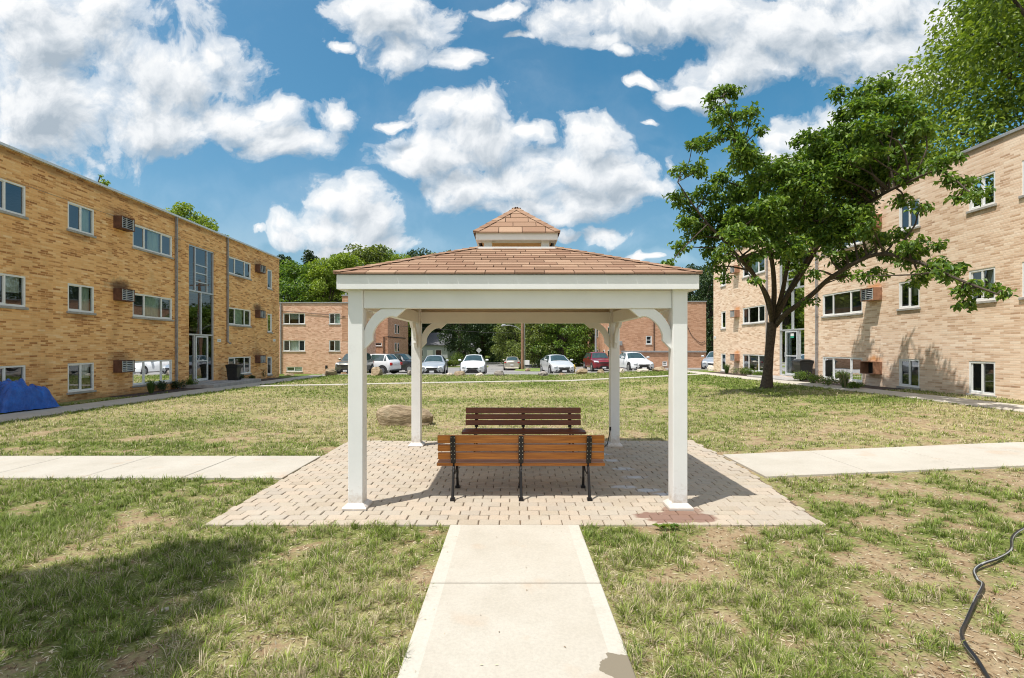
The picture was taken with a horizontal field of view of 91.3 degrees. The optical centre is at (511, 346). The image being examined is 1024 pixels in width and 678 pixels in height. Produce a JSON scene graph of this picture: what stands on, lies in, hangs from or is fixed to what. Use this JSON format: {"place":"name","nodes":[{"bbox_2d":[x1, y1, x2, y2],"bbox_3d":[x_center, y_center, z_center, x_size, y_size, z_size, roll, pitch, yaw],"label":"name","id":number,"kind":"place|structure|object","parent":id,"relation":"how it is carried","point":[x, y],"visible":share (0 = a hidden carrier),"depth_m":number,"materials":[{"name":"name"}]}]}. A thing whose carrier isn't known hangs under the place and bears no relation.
{"place":"outdoors","nodes":[
{"label":"outdoors","id":0,"kind":"place"},
{"bbox_2d":[144,380,158,392],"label":"ornamental grass","id":1,"kind":"object","parent":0,"point":[150,385],"depth_m":18.84,"materials":[{"name":"green plant"}]},
{"bbox_2d":[0,456,320,479],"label":"side footpath","id":2,"kind":"structure","parent":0,"point":[226,467],"depth_m":7.04,"materials":[{"name":"concrete"}]},
{"bbox_2d":[0,375,325,421],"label":"footpath","id":3,"kind":"structure","parent":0,"point":[38,413],"depth_m":15.38,"materials":[{"name":"concrete"}]},
{"bbox_2d":[0,378,59,412],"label":"tarpaulin","id":4,"kind":"object","parent":3,"relation":"on","point":[18,395],"visible":1,"depth_m":13.13,"materials":[{"name":"blue plastic"}]},
{"bbox_2d":[236,373,704,386],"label":"cross footpath","id":5,"kind":"structure","parent":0,"point":[461,381],"depth_m":25.63,"materials":[{"name":"concrete"}]},
{"bbox_2d":[0,336,1023,677],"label":"ground","id":6,"kind":"structure","parent":0,"point":[988,578],"depth_m":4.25,"materials":[{"name":"green plant"}]},
{"bbox_2d":[0,141,280,402],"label":"apartment building","id":7,"kind":"structure","parent":6,"relation":"on","point":[109,291],"depth_m":17.91,"materials":[{"name":"beige brick"}]},
{"bbox_2d":[0,365,25,382],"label":"window","id":8,"kind":"structure","parent":7,"relation":"in","point":[23,367],"depth_m":14.02,"materials":[{"name":"white plastic"}]},
{"bbox_2d":[0,273,28,309],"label":"window","id":9,"kind":"structure","parent":7,"relation":"in","point":[8,282],"depth_m":14.12,"materials":[{"name":"white plastic"}]},
{"bbox_2d":[0,178,28,219],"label":"window","id":10,"kind":"structure","parent":7,"relation":"in","point":[2,181],"depth_m":14.02,"materials":[{"name":"white plastic"}]},
{"bbox_2d":[66,362,96,394],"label":"window","id":11,"kind":"structure","parent":7,"relation":"in","point":[76,371],"depth_m":16.30,"materials":[{"name":"white plastic"}]},
{"bbox_2d":[66,283,96,314],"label":"window","id":12,"kind":"structure","parent":7,"relation":"in","point":[78,295],"depth_m":16.33,"materials":[{"name":"white plastic"}]},
{"bbox_2d":[66,201,96,237],"bbox_3d":[-14.113,-4.143,16.346,0.205,0.955,1.150,0,0,-2],"label":"window","id":13,"kind":"structure","parent":7,"relation":"in","point":[78,215],"depth_m":16.33,"materials":[{"name":"blue glass"}]},
{"bbox_2d":[132,359,173,387],"bbox_3d":[-14.201,1.018,19.805,0.145,0.995,2.390,0,0,-2],"label":"window","id":14,"kind":"structure","parent":7,"relation":"in","point":[146,370],"depth_m":19.76,"materials":[{"name":"white glass"}]},
{"bbox_2d":[132,293,173,321],"bbox_3d":[-14.231,-1.547,19.804,0.205,0.965,2.390,0,0,-2],"label":"window","id":15,"kind":"structure","parent":7,"relation":"in","point":[145,306],"depth_m":19.90,"materials":[{"name":"white plastic"}]},
{"bbox_2d":[132,224,173,259],"bbox_3d":[-14.231,-4.143,19.804,0.205,0.955,2.390,0,0,-2],"label":"window","id":16,"kind":"structure","parent":7,"relation":"in","point":[139,234],"depth_m":19.91,"materials":[{"name":"blue glass"}]},
{"bbox_2d":[195,336,207,380],"bbox_3d":[-14.272,0.527,23.090,0.115,2.055,0.920,0,0,-2],"label":"door","id":17,"kind":"structure","parent":7,"relation":"in","point":[196,361],"depth_m":23.04,"materials":[{"name":"metal"}]},
{"bbox_2d":[229,356,251,375],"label":"window","id":18,"kind":"structure","parent":7,"relation":"in","point":[246,360],"depth_m":27.21,"materials":[{"name":"white plastic"}]},
{"bbox_2d":[229,307,251,327],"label":"window","id":19,"kind":"structure","parent":7,"relation":"in","point":[235,314],"depth_m":26.67,"materials":[{"name":"white plastic"}]},
{"bbox_2d":[229,256,251,280],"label":"window","id":20,"kind":"structure","parent":7,"relation":"in","point":[246,266],"depth_m":26.81,"materials":[{"name":"white plastic"}]},
{"bbox_2d":[267,314,272,333],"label":"window","id":21,"kind":"structure","parent":7,"relation":"in","point":[269,315],"depth_m":30.12,"materials":[{"name":"white plastic"}]},
{"bbox_2d":[267,269,272,290],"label":"window","id":22,"kind":"structure","parent":7,"relation":"in","point":[269,271],"depth_m":30.11,"materials":[{"name":"white plastic"}]},
{"bbox_2d":[109,388,203,396],"bbox_3d":[-13.700,1.756,19.800,1.200,0.048,4.800,0,0,0],"label":"planting bed","id":23,"kind":"object","parent":6,"relation":"on","point":[160,392],"visible":0.67,"depth_m":19.27,"materials":[{"name":"brown soil"}]},
{"bbox_2d":[170,380,186,388],"bbox_3d":[-13.992,1.574,20.998,0.607,0.443,0.665,0,0,43],"label":"shrub","id":24,"kind":"object","parent":23,"relation":"on","point":[175,385],"visible":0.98,"depth_m":20.92,"materials":[{"name":"green plant"}]},
{"bbox_2d":[164,201,205,224],"bbox_3d":[-22.319,-3.785,34.212,4.217,12.198,4.064,0,0,9],"label":"broad tree","id":25,"kind":"object","parent":6,"relation":"on","point":[184,211],"visible":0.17,"depth_m":33.65,"materials":[{"name":"green plant"}]},
{"bbox_2d":[198,216,228,235],"bbox_3d":[-22.331,-3.547,36.078,3.958,11.880,4.107,0,0,41],"label":"broad tree","id":26,"kind":"object","parent":6,"relation":"on","point":[210,225],"visible":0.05,"depth_m":35.61,"materials":[{"name":"green plant"}]},
{"bbox_2d":[225,364,242,379],"bbox_3d":[-13.716,1.232,24.753,0.657,0.803,0.538,0,0,-6],"label":"trash bin","id":27,"kind":"object","parent":6,"relation":"on","point":[233,371],"visible":0.98,"depth_m":24.54,"materials":[{"name":"black plastic"}]},
{"bbox_2d":[277,254,296,299],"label":"tall tree","id":28,"kind":"object","parent":6,"relation":"on","point":[283,257],"visible":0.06,"depth_m":73.67,"materials":[{"name":"green plant"}]},
{"bbox_2d":[279,259,328,301],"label":"broad tree","id":29,"kind":"object","parent":6,"relation":"on","point":[298,272],"visible":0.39,"depth_m":67.80,"materials":[{"name":"green plant"}]},
{"bbox_2d":[293,249,317,293],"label":"tall tree","id":30,"kind":"object","parent":6,"relation":"on","point":[308,256],"visible":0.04,"depth_m":83.18,"materials":[{"name":"green plant"}]},
{"bbox_2d":[301,257,347,301],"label":"broad tree","id":31,"kind":"object","parent":6,"relation":"on","point":[322,272],"visible":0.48,"depth_m":66.98,"materials":[{"name":"green plant"}]},
{"bbox_2d":[279,293,375,373],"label":"brick building","id":32,"kind":"structure","parent":6,"relation":"on","point":[313,337],"depth_m":44.00,"materials":[{"name":"brown brick"}]},
{"bbox_2d":[282,313,305,324],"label":"window","id":33,"kind":"structure","parent":32,"relation":"in","point":[286,316],"depth_m":44.06,"materials":[{"name":"white glass"}]},
{"bbox_2d":[282,340,305,351],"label":"window","id":34,"kind":"structure","parent":32,"relation":"in","point":[288,345],"depth_m":44.06,"materials":[{"name":"glass"}]},
{"bbox_2d":[286,367,301,371],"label":"window","id":35,"kind":"structure","parent":32,"relation":"in","point":[288,369],"depth_m":44.06,"materials":[{"name":"white plastic"}]},
{"bbox_2d":[328,313,340,324],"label":"window","id":36,"kind":"structure","parent":32,"relation":"in","point":[333,320],"depth_m":44.06,"materials":[{"name":"white glass"}]},
{"bbox_2d":[328,340,340,351],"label":"window","id":37,"kind":"structure","parent":32,"relation":"in","point":[334,345],"depth_m":44.06,"materials":[{"name":"white plastic"}]},
{"bbox_2d":[310,251,365,301],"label":"broad tree","id":38,"kind":"object","parent":6,"relation":"on","point":[341,261],"visible":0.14,"depth_m":70.62,"materials":[{"name":"green plant"}]},
{"bbox_2d":[326,243,394,301],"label":"broad tree","id":39,"kind":"object","parent":6,"relation":"on","point":[370,255],"visible":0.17,"depth_m":77.55,"materials":[{"name":"green plant"}]},
{"bbox_2d":[370,367,382,375],"bbox_3d":[-9.013,1.756,33.409,0.739,0.915,1.045,0,0,-2],"label":"boulder","id":40,"kind":"object","parent":6,"relation":"on","point":[376,371],"visible":0.77,"depth_m":33.08,"materials":[{"name":"beige stone"}]},
{"bbox_2d":[376,317,407,353],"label":"brick building","id":41,"kind":"structure","parent":6,"relation":"on","point":[391,335],"depth_m":57.19,"materials":[{"name":"brick"}]},
{"bbox_2d":[382,254,412,339],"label":"broad tree","id":42,"kind":"object","parent":6,"relation":"on","point":[396,257],"visible":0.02,"depth_m":77.14,"materials":[{"name":"green plant"}]},
{"bbox_2d":[376,404,432,426],"bbox_3d":[-2.359,1.576,11.033,1.262,0.632,0.627,0,0,-3],"label":"boulder","id":43,"kind":"object","parent":6,"relation":"on","point":[393,415],"visible":0.55,"depth_m":10.77,"materials":[{"name":"beige stone"}]},
{"bbox_2d":[408,323,434,355],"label":"dense tree","id":44,"kind":"object","parent":6,"relation":"on","point":[423,328],"visible":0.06,"depth_m":81.01,"materials":[{"name":"green plant"}]},
{"bbox_2d":[404,248,441,331],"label":"broad tree","id":45,"kind":"object","parent":6,"relation":"on","point":[413,253],"visible":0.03,"depth_m":90.23,"materials":[{"name":"green plant"}]},
{"bbox_2d":[410,333,453,360],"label":"house","id":46,"kind":"structure","parent":6,"relation":"on","point":[432,346],"depth_m":78.00,"materials":[{"name":"grey"}]},
{"bbox_2d":[450,351,473,364],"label":"hedge","id":47,"kind":"object","parent":6,"relation":"on","point":[457,357],"visible":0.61,"depth_m":69.68,"materials":[{"name":"green plant"}]},
{"bbox_2d":[437,323,489,355],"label":"dense tree","id":48,"kind":"object","parent":6,"relation":"on","point":[460,340],"visible":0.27,"depth_m":71.39,"materials":[{"name":"green plant"}]},
{"bbox_2d":[455,323,503,358],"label":"dense tree","id":49,"kind":"object","parent":6,"relation":"on","point":[484,349],"visible":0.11,"depth_m":83.12,"materials":[{"name":"green plant"}]},
{"bbox_2d":[478,323,518,357],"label":"dense tree","id":50,"kind":"object","parent":6,"relation":"on","point":[490,329],"visible":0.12,"depth_m":78.71,"materials":[{"name":"green plant"}]},
{"bbox_2d":[491,323,537,364],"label":"bushy tree","id":51,"kind":"object","parent":6,"relation":"on","point":[501,341],"visible":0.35,"depth_m":65.17,"materials":[{"name":"green plant"}]},
{"bbox_2d":[506,323,566,366],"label":"bushy tree","id":52,"kind":"object","parent":6,"relation":"on","point":[534,329],"visible":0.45,"depth_m":60.08,"materials":[{"name":"green plant"}]},
{"bbox_2d":[534,355,583,366],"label":"hedge","id":53,"kind":"object","parent":6,"relation":"on","point":[538,361],"visible":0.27,"depth_m":59.17,"materials":[{"name":"green plant"}]},
{"bbox_2d":[530,323,597,365],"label":"bushy tree","id":54,"kind":"object","parent":6,"relation":"on","point":[574,342],"visible":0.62,"depth_m":58.73,"materials":[{"name":"green plant"}]},
{"bbox_2d":[557,323,594,359],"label":"bushy tree","id":55,"kind":"object","parent":6,"relation":"on","point":[593,333],"visible":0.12,"depth_m":63.13,"materials":[{"name":"green plant"}]},
{"bbox_2d":[588,301,706,367],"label":"brick building","id":56,"kind":"structure","parent":6,"relation":"on","point":[642,336],"depth_m":51.00,"materials":[{"name":"brick"}]},
{"bbox_2d":[652,523,679,528],"bbox_3d":[1.435,1.674,4.680,0.259,0.052,0.142,0,0,0],"label":"weed","id":57,"kind":"object","parent":6,"relation":"on","point":[663,525],"visible":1,"depth_m":4.66,"materials":[{"name":"green plant"}]},
{"bbox_2d":[682,263,712,333],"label":"broad tree","id":58,"kind":"object","parent":6,"relation":"on","point":[692,266],"visible":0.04,"depth_m":72.43,"materials":[{"name":"green plant"}]},
{"bbox_2d":[689,264,712,354],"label":"dense tree","id":59,"kind":"object","parent":6,"relation":"on","point":[705,285],"visible":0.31,"depth_m":61.32,"materials":[{"name":"green plant"}]},
{"bbox_2d":[791,359,813,379],"bbox_3d":[12.612,0.972,21.750,0.716,0.876,0.586,0,0,0],"label":"trash bin","id":60,"kind":"object","parent":6,"relation":"on","point":[805,365],"visible":0.77,"depth_m":21.51,"materials":[{"name":"black plastic"}]},
{"bbox_2d":[660,70,1018,388],"bbox_3d":[7.910,-3.415,14.444,6.874,10.414,8.312,0,0,0],"label":"lawn tree","id":61,"kind":"object","parent":6,"relation":"on","point":[836,161],"visible":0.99,"depth_m":14.22,"materials":[{"name":"green plant"}]},
{"bbox_2d":[800,381,900,389],"bbox_3d":[12.600,1.431,19.350,1.000,0.077,5.700,0,0,0],"label":"planting bed","id":62,"kind":"object","parent":6,"relation":"on","point":[877,387],"visible":0.38,"depth_m":17.51,"materials":[{"name":"brown soil"}]},
{"bbox_2d":[791,370,810,380],"bbox_3d":[12.268,1.225,21.272,0.866,0.519,0.632,0,0,0],"label":"shrub","id":63,"kind":"object","parent":62,"relation":"on","point":[802,376],"visible":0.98,"depth_m":21.21,"materials":[{"name":"green plant"}]},
{"bbox_2d":[806,375,840,384],"bbox_3d":[11.772,1.263,18.826,0.905,0.414,1.058,0,0,-13],"label":"shrub","id":64,"kind":"object","parent":62,"relation":"on","point":[828,380],"visible":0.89,"depth_m":18.59,"materials":[{"name":"green plant"}]},
{"bbox_2d":[836,368,852,387],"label":"ornamental grass","id":65,"kind":"object","parent":62,"relation":"on","point":[844,379],"depth_m":17.55,"materials":[{"name":"green plant"}]},
{"bbox_2d":[846,381,864,388],"bbox_3d":[11.752,1.320,17.289,0.576,0.291,0.675,0,0,0],"label":"shrub","id":66,"kind":"object","parent":62,"relation":"on","point":[853,384],"visible":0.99,"depth_m":17.17,"materials":[{"name":"green plant"}]},
{"bbox_2d":[713,125,1023,400],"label":"apartment building","id":67,"kind":"structure","parent":6,"relation":"on","point":[885,333],"depth_m":16.14,"materials":[{"name":"brick"}]},
{"bbox_2d":[720,311,725,329],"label":"window","id":68,"kind":"structure","parent":67,"relation":"in","point":[723,314],"depth_m":30.92,"materials":[{"name":"white plastic"}]},
{"bbox_2d":[741,305,764,325],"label":"window","id":69,"kind":"structure","parent":67,"relation":"in","point":[761,308],"depth_m":26.95,"materials":[{"name":"white plastic"}]},
{"bbox_2d":[741,259,764,278],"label":"window","id":70,"kind":"structure","parent":67,"relation":"in","point":[759,268],"depth_m":26.93,"materials":[{"name":"white plastic"}]},
{"bbox_2d":[743,354,763,372],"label":"window","id":71,"kind":"structure","parent":67,"relation":"in","point":[746,357],"depth_m":27.01,"materials":[{"name":"white plastic"}]},
{"bbox_2d":[784,331,797,375],"bbox_3d":[13.057,0.292,23.449,0.115,2.085,0.966,0,0,0],"label":"door","id":72,"kind":"structure","parent":67,"relation":"in","point":[785,354],"depth_m":23.83,"materials":[{"name":"metal"}]},
{"bbox_2d":[821,357,862,383],"bbox_3d":[13.128,0.897,19.931,0.145,0.995,2.480,0,0,0],"label":"window","id":73,"kind":"structure","parent":67,"relation":"in","point":[831,365],"depth_m":19.90,"materials":[{"name":"white plastic"}]},
{"bbox_2d":[821,289,862,317],"bbox_3d":[13.129,-1.702,19.932,0.145,0.975,2.480,0,0,0],"label":"window","id":74,"kind":"structure","parent":67,"relation":"in","point":[828,299],"depth_m":19.87,"materials":[{"name":"white plastic"}]},
{"bbox_2d":[896,359,920,389],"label":"window","id":75,"kind":"structure","parent":67,"relation":"in","point":[905,365],"depth_m":16.72,"materials":[{"name":"white plastic"}]},
{"bbox_2d":[896,281,920,310],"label":"window","id":76,"kind":"structure","parent":67,"relation":"in","point":[905,295],"depth_m":16.70,"materials":[{"name":"white plastic"}]},
{"bbox_2d":[899,198,920,231],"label":"window","id":77,"kind":"structure","parent":67,"relation":"in","point":[905,219],"depth_m":16.70,"materials":[{"name":"white plastic"}]},
{"bbox_2d":[966,361,996,397],"bbox_3d":[13.177,0.897,14.025,0.145,0.995,0.890,0,0,0],"label":"window","id":78,"kind":"structure","parent":67,"relation":"in","point":[976,368],"depth_m":14.18,"materials":[{"name":"white plastic"}]},
{"bbox_2d":[966,171,996,213],"bbox_3d":[13.177,-4.322,14.025,0.145,0.975,0.890,0,0,0],"label":"window","id":79,"kind":"structure","parent":67,"relation":"in","point":[988,179],"depth_m":13.95,"materials":[{"name":"white plastic"}]},
{"bbox_2d":[969,267,996,303],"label":"window","id":80,"kind":"structure","parent":67,"relation":"in","point":[986,273],"depth_m":14.01,"materials":[{"name":"white plastic"}]},
{"bbox_2d":[1018,262,1023,299],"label":"window","id":81,"kind":"structure","parent":67,"relation":"in","point":[1019,298],"depth_m":12.91,"materials":[{"name":"white plastic"}]},
{"bbox_2d":[1018,160,1023,198],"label":"window","id":82,"kind":"structure","parent":67,"relation":"in","point":[1022,196],"depth_m":12.91,"materials":[{"name":"white plastic"}]},
{"bbox_2d":[823,117,963,305],"bbox_3d":[21.113,-4.987,27.008,8.537,13.586,7.708,0,0,10],"label":"great tree","id":83,"kind":"object","parent":6,"relation":"on","point":[928,154],"visible":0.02,"depth_m":25.53,"materials":[{"name":"green plant"}]},
{"bbox_2d":[887,0,1023,162],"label":"great tree","id":84,"kind":"object","parent":6,"relation":"on","point":[950,93],"visible":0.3,"depth_m":28.07,"materials":[{"name":"green plant"}]},
{"bbox_2d":[936,0,1023,156],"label":"great tree","id":85,"kind":"object","parent":6,"relation":"on","point":[993,8],"visible":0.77,"depth_m":22.41,"materials":[{"name":"green plant"}]},
{"bbox_2d":[959,527,1023,677],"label":"garden hose","id":86,"kind":"object","parent":6,"relation":"on","point":[966,621],"visible":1,"depth_m":3.26,"materials":[{"name":"black rubber"}]},
{"bbox_2d":[0,0,1023,300],"label":"sky","id":87,"kind":"structure","parent":0,"point":[322,127],"materials":[{"name":"blue"}]},
{"bbox_2d":[205,440,825,526],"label":"paved terrace","id":88,"kind":"structure","parent":0,"point":[730,504],"depth_m":5.74,"materials":[{"name":"brick"}]},
{"bbox_2d":[333,207,702,510],"bbox_3d":[0.060,-0.121,6.930,3.766,3.622,3.676,0,0,0],"label":"gazebo","id":89,"kind":"object","parent":88,"relation":"on","point":[516,265],"visible":1,"depth_m":5.24,"materials":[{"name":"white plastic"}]},
{"bbox_2d":[437,435,604,500],"bbox_3d":[0.100,1.332,5.771,1.890,0.711,0.591,0,0,0],"label":"park bench","id":90,"kind":"object","parent":88,"relation":"on","point":[453,458],"visible":1,"depth_m":5.56,"materials":[{"name":"wood"}]},
{"bbox_2d":[461,407,585,451],"bbox_3d":[0.180,1.332,7.859,1.890,0.711,0.591,0,0,0],"label":"park bench","id":91,"kind":"object","parent":88,"relation":"on","point":[522,416],"visible":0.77,"depth_m":8.03,"materials":[{"name":"wood"}]},
{"bbox_2d":[397,525,635,677],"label":"central footpath","id":92,"kind":"structure","parent":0,"point":[489,611],"depth_m":3.17,"materials":[{"name":"concrete"}]},
{"bbox_2d":[457,363,581,365],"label":"street","id":93,"kind":"structure","parent":0,"point":[502,364],"depth_m":68.20,"materials":[{"name":"grey asphalt"}]},
{"bbox_2d":[322,362,706,374],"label":"kerb","id":94,"kind":"structure","parent":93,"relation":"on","point":[525,374],"depth_m":34.25,"materials":[{"name":"concrete"}]},
{"bbox_2d":[367,366,700,373],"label":"parking lot","id":95,"kind":"structure","parent":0,"point":[491,370],"depth_m":49.53,"materials":[{"name":"grey asphalt"}]},
{"bbox_2d":[335,353,373,373],"bbox_3d":[-11.836,1.235,37.780,2.116,1.644,4.324,0,0,1],"label":"parked car","id":96,"kind":"object","parent":95,"relation":"on","point":[341,366],"visible":0.41,"depth_m":36.64,"materials":[{"name":"grey paint"}]},
{"bbox_2d":[346,354,401,373],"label":"parked car","id":97,"kind":"object","parent":95,"relation":"on","point":[391,363],"visible":0.45,"depth_m":40.25,"materials":[{"name":"white paint"}]},
{"bbox_2d":[384,353,422,370],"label":"parked car","id":98,"kind":"object","parent":95,"relation":"on","point":[405,359],"visible":0.14,"depth_m":45.91,"materials":[{"name":"black paint"}]},
{"bbox_2d":[422,355,448,373],"bbox_3d":[-5.856,1.328,37.778,2.200,1.459,4.605,0,0,-4],"label":"parked car","id":99,"kind":"object","parent":95,"relation":"on","point":[434,364],"visible":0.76,"depth_m":36.38,"materials":[{"name":"silver metal"}]},
{"bbox_2d":[458,354,488,373],"bbox_3d":[-2.841,1.291,37.318,2.220,1.489,4.355,0,0,-1],"label":"parked car","id":100,"kind":"object","parent":95,"relation":"on","point":[473,363],"visible":0.89,"depth_m":35.72,"materials":[{"name":"white paint"}]},
{"bbox_2d":[503,356,520,369],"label":"parked car","id":101,"kind":"object","parent":95,"relation":"on","point":[511,362],"visible":0.94,"depth_m":52.82,"materials":[{"name":"beige paint"}]},
{"bbox_2d":[515,368,539,370],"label":"lawn island","id":102,"kind":"structure","parent":95,"relation":"on","point":[535,369],"depth_m":51.16,"materials":[{"name":"green plant"}]},
{"bbox_2d":[501,323,524,368],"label":"utility pole","id":103,"kind":"object","parent":102,"relation":"on","point":[522,345],"visible":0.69,"depth_m":51.90,"materials":[{"name":"wood"}]},
{"bbox_2d":[540,354,574,373],"bbox_3d":[3.417,1.309,38.200,2.220,1.489,4.390,0,0,-10],"label":"parked car","id":104,"kind":"object","parent":95,"relation":"on","point":[555,363],"visible":0.94,"depth_m":36.98,"materials":[{"name":"silver metal"}]},
{"bbox_2d":[583,352,608,371],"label":"parked car","id":105,"kind":"object","parent":95,"relation":"on","point":[592,361],"visible":0.78,"depth_m":44.17,"materials":[{"name":"red paint"}]},
{"bbox_2d":[620,352,653,370],"bbox_3d":[9.326,1.106,38.378,2.200,1.459,4.605,0,0,-6],"label":"parked car","id":106,"kind":"object","parent":95,"relation":"on","point":[629,361],"visible":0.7,"depth_m":37.22,"materials":[{"name":"white paint"}]},
{"bbox_2d":[701,351,712,368],"bbox_3d":[15.644,1.027,38.180,2.200,1.459,4.605,0,0,29],"label":"parked car","id":107,"kind":"object","parent":95,"relation":"on","point":[707,360],"visible":0.33,"depth_m":36.98,"materials":[{"name":"silver metal"}]},
{"bbox_2d":[321,443,816,524],"bbox_3d":[0.155,1.696,6.902,6.170,0.009,4.255,0,0,0],"label":"terrace sand bed","id":108,"kind":"object","parent":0,"point":[554,497],"visible":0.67,"depth_m":5.51,"materials":[{"name":"beige sand"}]},
{"bbox_2d":[687,370,1023,412],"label":"footpath","id":109,"kind":"structure","parent":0,"point":[990,404],"depth_m":14.41,"materials":[{"name":"concrete"}]},
{"bbox_2d":[723,442,1023,478],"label":"side footpath","id":110,"kind":"structure","parent":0,"point":[896,459],"depth_m":7.02,"materials":[{"name":"concrete"}]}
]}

